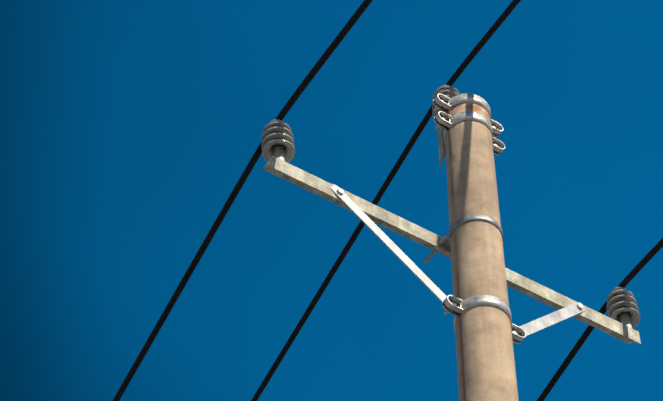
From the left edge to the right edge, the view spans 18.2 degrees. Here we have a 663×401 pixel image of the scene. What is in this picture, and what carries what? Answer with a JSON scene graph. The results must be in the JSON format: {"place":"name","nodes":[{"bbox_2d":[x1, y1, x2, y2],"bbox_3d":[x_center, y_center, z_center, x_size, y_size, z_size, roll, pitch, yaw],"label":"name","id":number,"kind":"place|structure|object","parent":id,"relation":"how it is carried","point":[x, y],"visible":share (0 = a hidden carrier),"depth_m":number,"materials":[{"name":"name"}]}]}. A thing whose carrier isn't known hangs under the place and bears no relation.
{"place":"outdoors","nodes":[
{"label":"outdoors","id":0,"kind":"place"},
{"bbox_2d":[0,0,662,400],"label":"sky","id":1,"kind":"structure","parent":0,"point":[128,127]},
{"bbox_2d":[445,93,518,400],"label":"pole","id":2,"kind":"object","parent":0,"point":[486,370],"visible":0.88,"depth_m":8.14,"materials":[{"name":"wood"}]},
{"bbox_2d":[438,127,445,165],"bbox_3d":[0.513,-0.235,9.030,0.094,0.303,0.042,26,-55,-19],"label":"insulator bracket","id":3,"kind":"object","parent":2,"relation":"attached to","point":[442,151],"visible":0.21,"depth_m":8.99,"materials":[{"name":"grey metal"}]},
{"bbox_2d":[432,85,458,117],"bbox_3d":[0.516,-0.403,9.229,0.133,0.309,0.133,26,-55,-19],"label":"insulator","id":4,"kind":"object","parent":2,"relation":"attached to","point":[449,91],"visible":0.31,"depth_m":9.25,"materials":[{"name":"ceramic"}]},
{"bbox_2d":[251,0,520,400],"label":"wire","id":5,"kind":"object","parent":4,"relation":"attached to","point":[509,9],"visible":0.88,"depth_m":9.60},
{"bbox_2d":[263,156,640,343],"bbox_3d":[0.516,0.238,8.489,1.804,0.075,0.075,26,-55,-19],"label":"cross arm","id":6,"kind":"object","parent":2,"relation":"attached to","point":[301,178],"visible":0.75,"depth_m":8.42},
{"bbox_2d":[261,119,294,176],"bbox_3d":[-0.215,-0.206,8.323,0.140,0.314,0.133,26,-55,-19],"label":"insulator","id":7,"kind":"object","parent":6,"relation":"attached to","point":[277,139],"visible":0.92,"depth_m":8.32,"materials":[{"name":"ceramic"}]},
{"bbox_2d":[112,0,372,400],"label":"wire","id":8,"kind":"object","parent":7,"relation":"attached to","point":[331,48],"visible":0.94,"depth_m":8.62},
{"bbox_2d":[607,287,639,343],"bbox_3d":[1.255,0.496,8.889,0.138,0.314,0.133,26,-55,-19],"label":"insulator","id":9,"kind":"object","parent":6,"relation":"attached to","point":[622,307],"visible":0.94,"depth_m":8.89,"materials":[{"name":"ceramic"}]},
{"bbox_2d":[537,238,662,400],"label":"wire","id":10,"kind":"object","parent":9,"relation":"attached to","point":[642,263],"visible":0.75,"depth_m":9.11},
{"bbox_2d":[423,215,502,262],"bbox_3d":[0.558,0.187,8.426,0.247,0.036,0.326,26,-55,-19],"label":"u-bolt","id":11,"kind":"object","parent":2,"relation":"attached to","point":[458,223],"visible":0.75,"depth_m":8.35,"materials":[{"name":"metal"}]},
{"bbox_2d":[432,93,502,136],"bbox_3d":[0.587,-0.367,9.024,0.328,0.058,0.208,51,-66,-32],"label":"top clamp","id":12,"kind":"object","parent":2,"relation":"attached to","point":[443,103],"visible":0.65,"depth_m":8.97,"materials":[{"name":"silver metal"}]},
{"bbox_2d":[433,111,504,154],"bbox_3d":[0.586,-0.286,8.925,0.329,0.058,0.209,51,-66,-32],"label":"top clamp","id":13,"kind":"object","parent":2,"relation":"attached to","point":[444,120],"visible":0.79,"depth_m":8.88,"materials":[{"name":"silver metal"}]},
{"bbox_2d":[442,295,525,343],"bbox_3d":[0.581,0.464,8.008,0.346,0.056,0.223,52,-67,-33],"label":"pole clamp","id":14,"kind":"object","parent":2,"relation":"attached to","point":[454,306],"visible":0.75,"depth_m":7.96,"materials":[{"name":"silver metal"}]},
{"bbox_2d":[330,184,446,301],"bbox_3d":[0.233,0.194,8.133,0.524,0.586,0.057,16,-52,-12],"label":"brace","id":15,"kind":"object","parent":14,"relation":"attached to","point":[397,251],"visible":0.77,"depth_m":8.13,"materials":[{"name":"silver metal"}]},
{"bbox_2d":[519,302,585,335],"bbox_3d":[0.864,0.495,8.376,0.524,0.586,0.057,36,-59,-26],"label":"brace","id":16,"kind":"object","parent":14,"relation":"attached to","point":[548,320],"visible":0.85,"depth_m":8.41,"materials":[{"name":"silver metal"}]}
]}

